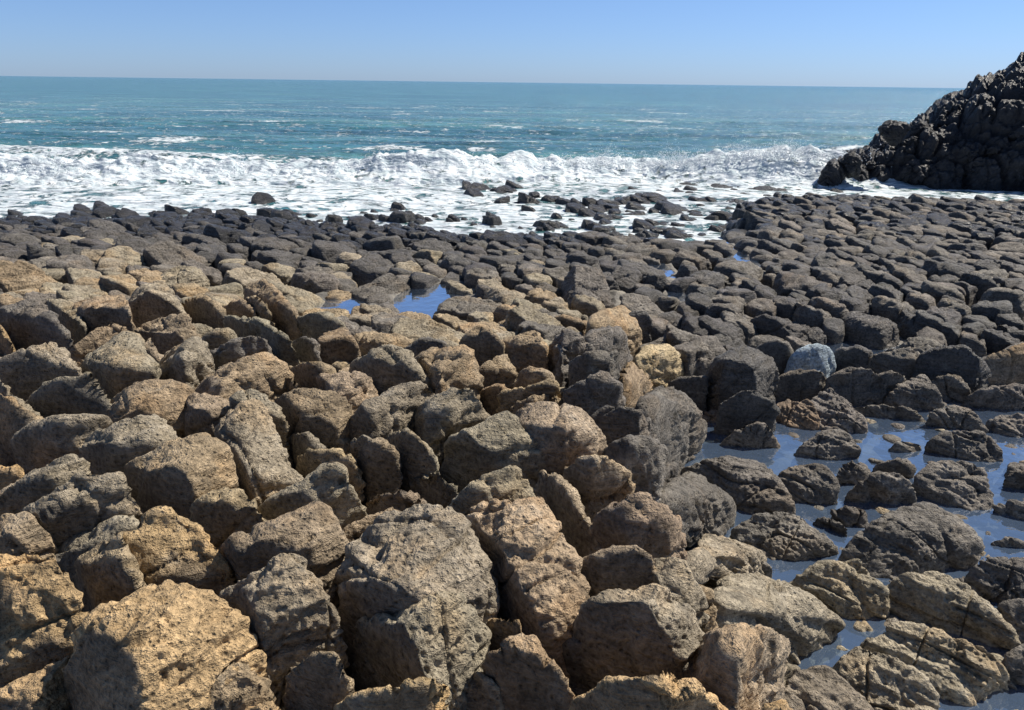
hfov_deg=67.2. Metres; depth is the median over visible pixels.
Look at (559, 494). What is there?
basalt block
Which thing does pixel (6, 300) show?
basalt block
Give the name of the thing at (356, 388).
basalt block
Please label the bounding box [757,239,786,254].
basalt block
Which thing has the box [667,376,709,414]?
basalt block
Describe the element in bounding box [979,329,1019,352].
basalt block
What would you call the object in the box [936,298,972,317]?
basalt block
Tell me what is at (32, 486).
basalt block
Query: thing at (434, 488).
basalt block
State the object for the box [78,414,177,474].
basalt block
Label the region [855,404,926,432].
tide pool rock
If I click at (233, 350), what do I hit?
basalt block
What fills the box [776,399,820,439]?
tide pool rock
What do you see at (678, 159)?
sea spray
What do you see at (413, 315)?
basalt block
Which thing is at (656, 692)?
basalt block
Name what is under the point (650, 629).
basalt block
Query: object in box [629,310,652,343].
basalt block
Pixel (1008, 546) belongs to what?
tide pool rock
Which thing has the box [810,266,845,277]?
basalt block
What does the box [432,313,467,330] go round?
basalt block
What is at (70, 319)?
basalt block
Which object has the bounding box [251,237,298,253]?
basalt block
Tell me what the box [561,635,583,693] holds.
basalt block
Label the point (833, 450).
tide pool rock
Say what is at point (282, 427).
basalt block
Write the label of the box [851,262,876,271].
basalt block
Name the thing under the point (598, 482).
basalt block
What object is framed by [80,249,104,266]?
basalt block
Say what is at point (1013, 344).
basalt block
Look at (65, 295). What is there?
basalt block
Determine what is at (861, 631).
tide pool rock
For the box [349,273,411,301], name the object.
basalt block
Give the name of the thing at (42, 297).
basalt block
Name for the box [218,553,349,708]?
basalt block
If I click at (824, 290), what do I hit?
basalt block
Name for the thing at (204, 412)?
basalt block
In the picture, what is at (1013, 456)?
tide pool rock
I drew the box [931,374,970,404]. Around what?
tide pool rock
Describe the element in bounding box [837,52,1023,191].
rocky outcrop
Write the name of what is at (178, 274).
basalt block
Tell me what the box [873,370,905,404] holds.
basalt block
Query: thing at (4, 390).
basalt block
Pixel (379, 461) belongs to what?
basalt block
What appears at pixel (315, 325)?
basalt block
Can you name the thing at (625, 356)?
basalt block
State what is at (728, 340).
basalt block
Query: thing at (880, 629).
tide pool rock
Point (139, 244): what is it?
basalt block
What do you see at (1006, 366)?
basalt block
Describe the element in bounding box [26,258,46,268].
basalt block
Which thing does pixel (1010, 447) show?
tide pool rock
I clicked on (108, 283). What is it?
basalt block
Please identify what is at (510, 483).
basalt block
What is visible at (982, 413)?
pool water
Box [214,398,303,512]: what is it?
basalt block
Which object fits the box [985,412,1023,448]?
tide pool rock
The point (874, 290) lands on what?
basalt block
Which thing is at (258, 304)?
basalt block
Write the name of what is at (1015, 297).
basalt block
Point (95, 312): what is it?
basalt block
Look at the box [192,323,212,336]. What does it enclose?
basalt block
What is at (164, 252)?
basalt block
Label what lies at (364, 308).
basalt block
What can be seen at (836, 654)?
tide pool rock
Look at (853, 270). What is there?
basalt block
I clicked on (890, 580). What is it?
tide pool rock
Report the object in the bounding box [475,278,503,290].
basalt block
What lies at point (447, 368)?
basalt block
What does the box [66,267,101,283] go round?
basalt block
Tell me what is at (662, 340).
basalt block
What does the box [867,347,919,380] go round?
basalt block
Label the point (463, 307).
basalt block
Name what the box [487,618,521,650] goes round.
basalt block
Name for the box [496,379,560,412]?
basalt block
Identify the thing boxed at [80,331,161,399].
basalt block
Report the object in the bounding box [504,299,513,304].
basalt block
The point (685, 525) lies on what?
tide pool rock
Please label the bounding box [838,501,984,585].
tide pool rock
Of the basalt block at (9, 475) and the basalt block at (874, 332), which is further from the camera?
the basalt block at (874, 332)
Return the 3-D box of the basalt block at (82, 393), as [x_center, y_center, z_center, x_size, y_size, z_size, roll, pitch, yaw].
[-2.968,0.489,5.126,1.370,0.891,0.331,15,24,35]
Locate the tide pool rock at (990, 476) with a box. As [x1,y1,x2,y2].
[983,467,993,487]
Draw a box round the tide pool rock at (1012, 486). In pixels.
[999,470,1023,498]
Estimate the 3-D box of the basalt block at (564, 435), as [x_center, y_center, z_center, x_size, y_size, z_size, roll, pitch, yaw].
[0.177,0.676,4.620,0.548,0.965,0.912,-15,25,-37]
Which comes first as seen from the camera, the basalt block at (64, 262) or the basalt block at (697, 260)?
the basalt block at (64, 262)
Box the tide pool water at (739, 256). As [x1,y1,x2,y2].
[726,242,760,266]
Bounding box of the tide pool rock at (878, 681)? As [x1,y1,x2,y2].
[832,646,939,709]
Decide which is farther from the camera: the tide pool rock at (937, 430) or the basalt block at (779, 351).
the basalt block at (779, 351)
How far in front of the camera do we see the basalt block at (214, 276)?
11.25 m
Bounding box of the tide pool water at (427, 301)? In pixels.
[393,284,463,318]
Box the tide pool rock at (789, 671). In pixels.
[784,663,800,685]
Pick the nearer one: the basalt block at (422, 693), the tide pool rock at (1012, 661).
the basalt block at (422, 693)
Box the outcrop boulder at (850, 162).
[838,150,860,177]
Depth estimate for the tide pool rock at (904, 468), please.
6.41 m
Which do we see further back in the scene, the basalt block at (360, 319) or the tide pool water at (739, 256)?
the tide pool water at (739, 256)
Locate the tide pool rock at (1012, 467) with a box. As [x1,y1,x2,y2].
[994,462,1023,489]
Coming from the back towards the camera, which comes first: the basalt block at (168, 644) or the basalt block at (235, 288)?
the basalt block at (235, 288)
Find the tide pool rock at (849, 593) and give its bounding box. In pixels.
[791,558,890,633]
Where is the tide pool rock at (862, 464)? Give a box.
[857,462,869,468]
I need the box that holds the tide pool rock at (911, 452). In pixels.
[882,441,922,462]
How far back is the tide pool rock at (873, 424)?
7.47 m
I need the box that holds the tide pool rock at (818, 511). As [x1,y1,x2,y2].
[809,505,826,522]
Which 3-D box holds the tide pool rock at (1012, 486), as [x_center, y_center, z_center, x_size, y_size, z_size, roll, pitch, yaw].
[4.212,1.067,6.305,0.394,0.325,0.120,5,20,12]
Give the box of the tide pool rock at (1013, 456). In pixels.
[1004,453,1017,467]
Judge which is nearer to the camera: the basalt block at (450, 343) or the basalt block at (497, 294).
the basalt block at (450, 343)
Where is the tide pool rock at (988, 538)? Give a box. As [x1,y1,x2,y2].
[983,531,993,551]
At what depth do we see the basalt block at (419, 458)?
4.15 m
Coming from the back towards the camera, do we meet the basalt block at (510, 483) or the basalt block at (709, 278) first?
the basalt block at (709, 278)
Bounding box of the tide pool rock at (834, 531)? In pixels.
[812,517,846,546]
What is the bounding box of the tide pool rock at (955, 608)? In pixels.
[886,571,1020,657]
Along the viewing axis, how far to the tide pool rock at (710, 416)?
7.47 m
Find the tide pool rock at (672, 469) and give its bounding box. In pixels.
[663,461,679,485]
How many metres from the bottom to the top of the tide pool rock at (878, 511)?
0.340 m
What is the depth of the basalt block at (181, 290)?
10.05 m
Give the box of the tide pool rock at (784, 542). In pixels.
[729,511,839,576]
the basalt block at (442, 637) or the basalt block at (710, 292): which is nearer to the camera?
the basalt block at (442, 637)
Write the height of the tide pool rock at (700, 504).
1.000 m
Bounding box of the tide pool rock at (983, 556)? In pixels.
[978,551,989,564]
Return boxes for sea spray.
[4,130,887,175]
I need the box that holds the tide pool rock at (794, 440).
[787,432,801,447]
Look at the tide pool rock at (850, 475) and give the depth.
6.31 m
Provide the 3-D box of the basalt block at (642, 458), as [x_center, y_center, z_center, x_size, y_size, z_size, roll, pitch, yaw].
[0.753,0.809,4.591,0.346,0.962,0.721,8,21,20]
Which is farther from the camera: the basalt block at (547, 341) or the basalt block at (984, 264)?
the basalt block at (984, 264)
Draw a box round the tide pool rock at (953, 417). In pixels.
[923,405,988,436]
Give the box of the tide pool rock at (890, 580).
[887,576,896,584]
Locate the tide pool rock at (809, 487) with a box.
[777,463,839,515]
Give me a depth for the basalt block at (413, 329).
7.87 m
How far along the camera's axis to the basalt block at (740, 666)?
2.68 m
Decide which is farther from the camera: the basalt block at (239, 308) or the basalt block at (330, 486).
the basalt block at (239, 308)
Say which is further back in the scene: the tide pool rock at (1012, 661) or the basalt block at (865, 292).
the basalt block at (865, 292)
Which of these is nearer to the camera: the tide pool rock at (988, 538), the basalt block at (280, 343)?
the tide pool rock at (988, 538)
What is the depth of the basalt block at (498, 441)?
4.20 m
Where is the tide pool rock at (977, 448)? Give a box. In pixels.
[922,430,1004,472]
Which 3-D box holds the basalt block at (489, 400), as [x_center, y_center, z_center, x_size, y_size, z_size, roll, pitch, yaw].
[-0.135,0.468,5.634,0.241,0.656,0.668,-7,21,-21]
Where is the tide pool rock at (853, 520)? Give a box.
[830,506,868,538]
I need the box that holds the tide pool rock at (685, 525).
[672,512,694,546]
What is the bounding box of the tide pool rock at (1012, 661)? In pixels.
[1001,643,1023,705]
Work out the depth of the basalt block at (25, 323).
6.62 m
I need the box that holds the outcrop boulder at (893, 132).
[878,120,909,145]
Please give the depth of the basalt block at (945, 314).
10.06 m
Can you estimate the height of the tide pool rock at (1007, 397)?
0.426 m
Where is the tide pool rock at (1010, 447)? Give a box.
[1001,443,1019,459]
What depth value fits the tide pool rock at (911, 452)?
6.91 m
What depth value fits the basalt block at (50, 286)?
9.68 m
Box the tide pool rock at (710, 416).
[702,410,717,433]
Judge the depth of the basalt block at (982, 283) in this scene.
11.56 m
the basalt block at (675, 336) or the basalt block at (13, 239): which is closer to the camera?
the basalt block at (675, 336)
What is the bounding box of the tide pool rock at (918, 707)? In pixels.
[898,705,935,709]
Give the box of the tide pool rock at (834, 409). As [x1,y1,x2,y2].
[810,388,867,442]
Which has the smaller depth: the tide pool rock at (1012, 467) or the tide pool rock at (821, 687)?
the tide pool rock at (821, 687)
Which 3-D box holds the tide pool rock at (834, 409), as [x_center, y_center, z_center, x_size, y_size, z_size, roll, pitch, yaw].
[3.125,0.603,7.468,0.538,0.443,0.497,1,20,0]
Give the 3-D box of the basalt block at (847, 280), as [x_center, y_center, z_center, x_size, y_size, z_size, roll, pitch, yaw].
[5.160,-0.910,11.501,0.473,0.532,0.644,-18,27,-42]
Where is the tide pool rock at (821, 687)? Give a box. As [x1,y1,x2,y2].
[783,665,873,709]
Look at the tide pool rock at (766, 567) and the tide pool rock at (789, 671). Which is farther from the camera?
the tide pool rock at (766, 567)
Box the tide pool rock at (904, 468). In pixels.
[871,457,916,483]
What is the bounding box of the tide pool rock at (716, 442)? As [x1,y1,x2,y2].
[711,439,720,449]
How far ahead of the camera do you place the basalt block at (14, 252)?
11.61 m
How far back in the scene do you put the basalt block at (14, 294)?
9.08 m
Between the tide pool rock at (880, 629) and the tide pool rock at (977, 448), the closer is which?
the tide pool rock at (880, 629)
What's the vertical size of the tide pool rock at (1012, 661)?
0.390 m
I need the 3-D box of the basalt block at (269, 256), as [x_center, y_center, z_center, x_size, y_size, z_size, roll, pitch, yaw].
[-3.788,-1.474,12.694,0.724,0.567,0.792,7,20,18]
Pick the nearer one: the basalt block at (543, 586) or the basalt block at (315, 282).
the basalt block at (543, 586)
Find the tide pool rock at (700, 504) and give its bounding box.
[660,471,735,545]
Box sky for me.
[0,0,1023,87]
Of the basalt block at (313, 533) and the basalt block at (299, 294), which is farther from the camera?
the basalt block at (299, 294)
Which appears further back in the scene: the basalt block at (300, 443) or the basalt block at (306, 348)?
the basalt block at (306, 348)
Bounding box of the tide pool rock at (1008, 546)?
[986,536,1023,557]
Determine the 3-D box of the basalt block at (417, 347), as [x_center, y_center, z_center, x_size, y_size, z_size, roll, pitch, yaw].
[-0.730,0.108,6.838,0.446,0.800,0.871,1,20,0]
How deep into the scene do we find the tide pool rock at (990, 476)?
6.56 m
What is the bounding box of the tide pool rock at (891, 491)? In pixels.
[843,471,916,515]
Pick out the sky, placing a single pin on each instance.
(834, 43)
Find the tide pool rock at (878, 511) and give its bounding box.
[871,506,889,520]
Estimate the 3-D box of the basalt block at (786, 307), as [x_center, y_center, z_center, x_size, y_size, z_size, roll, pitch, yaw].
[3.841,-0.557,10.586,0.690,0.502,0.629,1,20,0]
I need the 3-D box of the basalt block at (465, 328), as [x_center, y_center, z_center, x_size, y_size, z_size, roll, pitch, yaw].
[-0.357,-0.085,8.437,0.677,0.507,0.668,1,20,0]
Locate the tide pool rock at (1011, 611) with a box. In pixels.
[996,598,1023,643]
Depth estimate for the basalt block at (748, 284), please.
11.14 m
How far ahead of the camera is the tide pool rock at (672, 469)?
5.81 m
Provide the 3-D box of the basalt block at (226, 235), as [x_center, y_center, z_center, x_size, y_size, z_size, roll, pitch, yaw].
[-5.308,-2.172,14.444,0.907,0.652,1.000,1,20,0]
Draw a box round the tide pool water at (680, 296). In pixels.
[666,290,687,300]
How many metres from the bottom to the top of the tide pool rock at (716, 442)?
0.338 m
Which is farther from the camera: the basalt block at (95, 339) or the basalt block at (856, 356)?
the basalt block at (856, 356)
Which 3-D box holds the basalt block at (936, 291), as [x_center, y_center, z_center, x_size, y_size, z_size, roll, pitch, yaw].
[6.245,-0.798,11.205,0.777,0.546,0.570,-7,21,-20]
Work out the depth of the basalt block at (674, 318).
9.79 m
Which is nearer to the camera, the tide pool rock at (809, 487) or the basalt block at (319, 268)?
the tide pool rock at (809, 487)
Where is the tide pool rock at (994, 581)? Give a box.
[963,556,1023,607]
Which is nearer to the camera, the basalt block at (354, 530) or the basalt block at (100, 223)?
the basalt block at (354, 530)
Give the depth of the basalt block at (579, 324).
8.89 m
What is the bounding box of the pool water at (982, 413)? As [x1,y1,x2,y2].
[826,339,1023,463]
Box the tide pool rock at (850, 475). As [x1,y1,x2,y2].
[836,460,870,497]
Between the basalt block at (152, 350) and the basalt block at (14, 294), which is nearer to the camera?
the basalt block at (152, 350)
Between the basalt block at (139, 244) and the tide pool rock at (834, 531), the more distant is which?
the basalt block at (139, 244)
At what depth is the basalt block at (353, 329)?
8.08 m
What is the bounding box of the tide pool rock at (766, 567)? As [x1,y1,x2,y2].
[761,562,771,577]
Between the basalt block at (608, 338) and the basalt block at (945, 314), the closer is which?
the basalt block at (608, 338)
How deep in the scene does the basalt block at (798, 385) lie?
7.88 m
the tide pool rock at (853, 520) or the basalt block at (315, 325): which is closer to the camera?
the tide pool rock at (853, 520)
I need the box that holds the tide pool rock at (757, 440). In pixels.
[710,421,784,459]
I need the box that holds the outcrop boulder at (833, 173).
[817,158,845,186]
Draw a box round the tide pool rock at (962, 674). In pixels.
[860,621,1009,709]
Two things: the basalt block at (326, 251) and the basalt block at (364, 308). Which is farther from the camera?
the basalt block at (326, 251)
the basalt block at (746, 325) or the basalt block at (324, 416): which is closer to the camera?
the basalt block at (324, 416)
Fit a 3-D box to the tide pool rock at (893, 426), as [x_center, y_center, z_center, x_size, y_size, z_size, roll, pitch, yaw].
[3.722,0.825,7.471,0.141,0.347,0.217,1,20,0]
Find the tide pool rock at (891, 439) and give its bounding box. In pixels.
[878,434,901,456]
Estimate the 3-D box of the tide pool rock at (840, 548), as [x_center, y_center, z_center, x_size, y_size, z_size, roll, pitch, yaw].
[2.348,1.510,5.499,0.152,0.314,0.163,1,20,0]
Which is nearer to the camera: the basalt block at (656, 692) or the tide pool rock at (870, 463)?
the basalt block at (656, 692)
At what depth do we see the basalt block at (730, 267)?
12.06 m
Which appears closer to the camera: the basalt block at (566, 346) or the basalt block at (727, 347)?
the basalt block at (566, 346)
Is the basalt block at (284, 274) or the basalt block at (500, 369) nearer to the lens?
the basalt block at (500, 369)
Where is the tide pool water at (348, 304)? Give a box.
[315,297,365,313]
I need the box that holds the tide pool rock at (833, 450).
[790,429,861,471]
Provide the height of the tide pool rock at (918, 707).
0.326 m
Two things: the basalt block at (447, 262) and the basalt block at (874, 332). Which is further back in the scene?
the basalt block at (447, 262)
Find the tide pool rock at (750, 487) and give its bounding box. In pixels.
[681,455,795,519]
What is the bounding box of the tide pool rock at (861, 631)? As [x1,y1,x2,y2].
[850,620,873,644]
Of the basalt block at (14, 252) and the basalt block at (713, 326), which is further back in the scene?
the basalt block at (14, 252)
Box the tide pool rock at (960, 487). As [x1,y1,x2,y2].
[912,460,993,524]
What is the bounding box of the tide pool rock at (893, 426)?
[888,423,904,440]
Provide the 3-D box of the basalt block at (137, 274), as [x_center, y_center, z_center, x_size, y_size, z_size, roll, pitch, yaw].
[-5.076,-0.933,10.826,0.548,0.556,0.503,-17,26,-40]
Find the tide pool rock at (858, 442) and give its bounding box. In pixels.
[853,439,862,456]
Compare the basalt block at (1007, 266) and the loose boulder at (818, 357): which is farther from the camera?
the basalt block at (1007, 266)
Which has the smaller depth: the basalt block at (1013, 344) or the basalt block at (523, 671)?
the basalt block at (523, 671)
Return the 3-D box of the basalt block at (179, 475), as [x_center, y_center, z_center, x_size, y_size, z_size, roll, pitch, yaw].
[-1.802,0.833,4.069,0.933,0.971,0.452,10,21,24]
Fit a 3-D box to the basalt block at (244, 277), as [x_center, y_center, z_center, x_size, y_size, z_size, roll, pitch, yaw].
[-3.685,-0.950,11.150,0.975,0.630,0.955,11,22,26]
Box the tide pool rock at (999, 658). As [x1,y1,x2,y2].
[991,653,1003,661]
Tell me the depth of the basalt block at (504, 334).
7.79 m
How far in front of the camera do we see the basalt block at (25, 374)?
5.40 m
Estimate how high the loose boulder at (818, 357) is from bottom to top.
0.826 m
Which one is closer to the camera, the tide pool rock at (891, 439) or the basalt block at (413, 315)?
the tide pool rock at (891, 439)
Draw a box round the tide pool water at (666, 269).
[647,263,674,277]
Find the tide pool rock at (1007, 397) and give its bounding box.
[961,383,1023,416]
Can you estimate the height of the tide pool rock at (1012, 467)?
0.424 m
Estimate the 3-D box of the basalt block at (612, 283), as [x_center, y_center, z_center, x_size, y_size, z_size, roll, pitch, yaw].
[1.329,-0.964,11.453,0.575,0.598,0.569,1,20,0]
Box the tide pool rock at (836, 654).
[828,645,849,664]
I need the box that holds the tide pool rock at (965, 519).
[955,514,968,523]
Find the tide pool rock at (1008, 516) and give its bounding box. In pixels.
[988,499,1023,532]
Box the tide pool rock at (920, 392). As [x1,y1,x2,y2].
[884,374,944,415]
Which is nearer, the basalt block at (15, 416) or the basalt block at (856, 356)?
the basalt block at (15, 416)
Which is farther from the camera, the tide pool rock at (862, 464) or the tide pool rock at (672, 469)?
the tide pool rock at (862, 464)
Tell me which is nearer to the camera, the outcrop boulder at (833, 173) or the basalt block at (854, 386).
the basalt block at (854, 386)
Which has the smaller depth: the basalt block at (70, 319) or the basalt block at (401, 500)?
the basalt block at (401, 500)
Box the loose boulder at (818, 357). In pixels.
[784,343,835,377]
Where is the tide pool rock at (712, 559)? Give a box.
[687,533,766,588]
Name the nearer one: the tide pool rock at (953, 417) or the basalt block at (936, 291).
the tide pool rock at (953, 417)
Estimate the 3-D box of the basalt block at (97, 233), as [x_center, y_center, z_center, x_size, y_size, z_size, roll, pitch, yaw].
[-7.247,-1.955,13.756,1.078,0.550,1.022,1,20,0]
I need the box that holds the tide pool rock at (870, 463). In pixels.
[865,458,884,471]
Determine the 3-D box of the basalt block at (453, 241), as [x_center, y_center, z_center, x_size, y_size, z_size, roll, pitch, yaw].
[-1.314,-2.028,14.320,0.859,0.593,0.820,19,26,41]
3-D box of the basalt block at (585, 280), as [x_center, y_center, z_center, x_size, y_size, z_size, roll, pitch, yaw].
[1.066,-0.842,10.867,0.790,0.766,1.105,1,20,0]
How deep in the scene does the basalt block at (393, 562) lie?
3.03 m
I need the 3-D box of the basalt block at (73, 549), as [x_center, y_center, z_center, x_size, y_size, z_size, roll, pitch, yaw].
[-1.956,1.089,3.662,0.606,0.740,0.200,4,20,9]
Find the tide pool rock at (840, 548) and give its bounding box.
[837,545,844,554]
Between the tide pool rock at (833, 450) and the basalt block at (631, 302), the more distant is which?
the basalt block at (631, 302)
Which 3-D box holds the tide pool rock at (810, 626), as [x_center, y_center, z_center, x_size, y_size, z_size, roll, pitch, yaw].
[1.410,1.485,4.473,1.076,0.738,0.568,-8,21,-24]
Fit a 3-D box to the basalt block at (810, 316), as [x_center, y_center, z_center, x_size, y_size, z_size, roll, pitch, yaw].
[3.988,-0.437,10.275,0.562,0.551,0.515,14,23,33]
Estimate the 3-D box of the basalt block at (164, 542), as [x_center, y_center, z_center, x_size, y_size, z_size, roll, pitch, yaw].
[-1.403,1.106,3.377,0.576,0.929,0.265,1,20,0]
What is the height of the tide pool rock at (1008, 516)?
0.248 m
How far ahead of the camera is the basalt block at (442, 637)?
2.80 m
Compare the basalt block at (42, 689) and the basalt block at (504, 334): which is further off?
the basalt block at (504, 334)
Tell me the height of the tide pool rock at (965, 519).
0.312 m
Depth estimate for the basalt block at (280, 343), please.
6.53 m
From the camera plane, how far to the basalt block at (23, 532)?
3.48 m
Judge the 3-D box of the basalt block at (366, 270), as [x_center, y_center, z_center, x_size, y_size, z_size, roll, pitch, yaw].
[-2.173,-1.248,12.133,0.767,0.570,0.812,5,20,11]
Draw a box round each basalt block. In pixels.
[0,233,41,245]
[0,245,26,260]
[0,256,17,262]
[0,260,56,292]
[0,292,22,297]
[0,293,12,298]
[0,297,23,305]
[0,299,73,352]
[0,325,15,356]
[0,342,82,401]
[0,380,39,415]
[0,393,43,465]
[0,454,90,515]
[0,464,24,489]
[0,511,58,560]
[0,554,88,687]
[0,656,70,709]
[10,413,113,474]
[18,291,55,302]
[22,471,143,546]
[25,372,111,417]
[26,244,57,260]
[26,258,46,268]
[39,282,67,292]
[44,298,87,344]
[46,254,96,270]
[54,515,139,586]
[55,245,82,256]
[56,290,100,299]
[61,284,107,294]
[62,579,266,709]
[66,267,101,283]
[67,296,88,301]
[70,322,126,366]
[72,294,135,333]
[72,532,145,613]
[73,276,105,291]
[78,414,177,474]
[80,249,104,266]
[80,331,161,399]
[81,228,132,238]
[87,218,127,231]
[98,274,136,283]
[98,276,138,295]
[104,245,146,266]
[107,379,194,437]
[114,235,151,251]
[117,506,236,595]
[124,432,238,518]
[128,268,162,280]
[128,280,186,327]
[134,313,200,354]
[136,281,148,286]
[140,274,164,282]
[142,241,213,267]
[145,338,163,362]
[158,336,214,388]
[160,265,209,286]
[172,283,209,297]
[180,260,222,286]
[181,233,225,245]
[181,294,225,328]
[183,392,229,436]
[189,487,266,553]
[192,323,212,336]
[194,352,293,401]
[201,327,237,349]
[203,224,252,244]
[205,282,243,298]
[208,662,275,709]
[210,295,232,306]
[210,336,271,371]
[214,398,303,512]
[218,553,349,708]
[221,267,283,293]
[221,501,349,608]
[223,299,255,318]
[223,315,300,365]
[229,388,294,468]
[244,278,301,340]
[244,701,280,709]
[245,295,274,326]
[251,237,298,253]
[256,249,304,264]
[257,462,367,529]
[261,263,295,285]
[267,280,324,306]
[275,388,353,454]
[282,651,354,709]
[284,296,314,315]
[286,377,299,392]
[288,361,336,387]
[288,431,326,469]
[290,272,339,293]
[292,336,321,361]
[296,447,366,503]
[297,311,345,340]
[301,308,349,316]
[303,265,334,273]
[311,240,355,262]
[316,371,378,413]
[317,327,360,364]
[333,677,449,709]
[335,503,499,675]
[337,315,359,327]
[343,507,400,541]
[344,322,376,335]
[348,312,378,326]
[348,344,434,395]
[349,256,393,286]
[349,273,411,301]
[349,381,433,439]
[349,434,402,508]
[349,591,491,709]
[354,330,413,356]
[359,303,397,314]
[366,489,426,514]
[370,249,416,259]
[371,312,409,332]
[387,427,439,491]
[389,252,415,267]
[389,317,463,343]
[398,311,432,321]
[404,336,447,356]
[408,470,458,508]
[412,238,453,252]
[414,344,483,402]
[414,387,490,470]
[422,231,461,250]
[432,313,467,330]
[434,295,501,320]
[438,337,458,346]
[439,411,548,492]
[440,254,474,270]
[449,465,535,515]
[457,321,502,333]
[459,325,504,365]
[464,268,502,288]
[465,496,590,678]
[466,671,503,709]
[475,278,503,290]
[479,230,527,245]
[479,354,517,388]
[479,383,510,415]
[481,633,574,709]
[483,286,525,303]
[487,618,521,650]
[492,304,515,322]
[492,329,517,338]
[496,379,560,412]
[502,330,548,378]
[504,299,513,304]
[506,305,562,331]
[509,394,562,413]
[510,298,545,309]
[513,366,554,387]
[515,401,607,475]
[517,320,582,340]
[524,288,556,303]
[533,470,601,557]
[536,308,560,316]
[543,339,552,345]
[548,328,594,387]
[554,314,586,334]
[560,265,614,309]
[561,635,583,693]
[562,370,625,415]
[563,454,635,522]
[568,350,619,386]
[569,671,727,709]
[571,295,604,318]
[573,583,704,696]
[581,545,657,596]
[583,325,630,353]
[585,305,641,357]
[588,491,687,560]
[590,405,658,444]
[602,434,668,502]
[603,272,620,290]
[611,265,641,292]
[617,259,666,277]
[618,347,633,380]
[619,293,663,318]
[619,361,652,407]
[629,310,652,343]
[633,344,683,389]
[634,385,706,475]
[636,334,667,354]
[652,557,709,632]
[655,311,682,328]
[664,324,698,346]
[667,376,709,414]
[670,249,711,270]
[674,335,725,375]
[680,312,709,335]
[685,292,712,315]
[689,270,724,289]
[689,622,790,709]
[694,357,713,375]
[696,287,716,297]
[697,315,744,341]
[699,584,718,632]
[704,303,741,318]
[706,345,779,411]
[711,293,746,314]
[713,260,763,282]
[714,334,746,347]
[714,390,780,442]
[720,310,758,344]
[723,345,731,350]
[741,279,776,295]
[747,335,784,347]
[751,314,826,344]
[755,338,793,375]
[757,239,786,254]
[760,699,792,709]
[772,271,832,296]
[772,296,807,320]
[774,369,826,403]
[785,335,810,351]
[792,302,831,327]
[805,283,849,300]
[808,297,848,317]
[810,252,840,267]
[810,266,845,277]
[816,269,840,286]
[823,367,887,407]
[833,344,872,371]
[835,274,872,289]
[836,284,873,304]
[837,265,867,279]
[839,296,870,314]
[839,311,899,349]
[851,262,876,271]
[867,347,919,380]
[868,284,904,302]
[870,295,914,322]
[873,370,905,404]
[886,263,926,280]
[895,308,916,338]
[899,336,942,353]
[905,310,961,345]
[911,345,991,393]
[920,259,971,277]
[921,280,964,304]
[926,306,962,325]
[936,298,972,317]
[960,272,1000,302]
[970,300,1012,321]
[971,269,1008,278]
[973,259,1000,270]
[977,287,1023,321]
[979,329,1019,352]
[984,343,1023,385]
[993,260,1023,274]
[1003,341,1023,349]
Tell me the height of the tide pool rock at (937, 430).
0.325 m
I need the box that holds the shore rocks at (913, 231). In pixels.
[0,180,1023,407]
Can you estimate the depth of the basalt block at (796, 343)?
9.18 m
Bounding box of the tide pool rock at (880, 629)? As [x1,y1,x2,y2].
[876,615,900,636]
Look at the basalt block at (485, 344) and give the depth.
6.67 m
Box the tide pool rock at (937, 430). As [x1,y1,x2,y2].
[929,429,944,439]
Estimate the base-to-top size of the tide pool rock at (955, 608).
0.430 m
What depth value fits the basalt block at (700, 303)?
10.20 m
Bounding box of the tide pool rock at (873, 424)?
[866,419,878,437]
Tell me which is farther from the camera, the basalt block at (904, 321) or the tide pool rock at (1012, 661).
the basalt block at (904, 321)
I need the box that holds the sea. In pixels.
[0,76,1023,240]
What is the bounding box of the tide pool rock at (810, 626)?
[712,571,845,668]
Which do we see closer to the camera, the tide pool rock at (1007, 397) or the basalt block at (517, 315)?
the tide pool rock at (1007, 397)
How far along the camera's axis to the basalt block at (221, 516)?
3.57 m
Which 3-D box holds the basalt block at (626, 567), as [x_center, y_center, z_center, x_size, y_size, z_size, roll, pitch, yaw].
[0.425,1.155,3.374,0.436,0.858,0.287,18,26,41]
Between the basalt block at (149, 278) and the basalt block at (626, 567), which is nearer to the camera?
the basalt block at (626, 567)

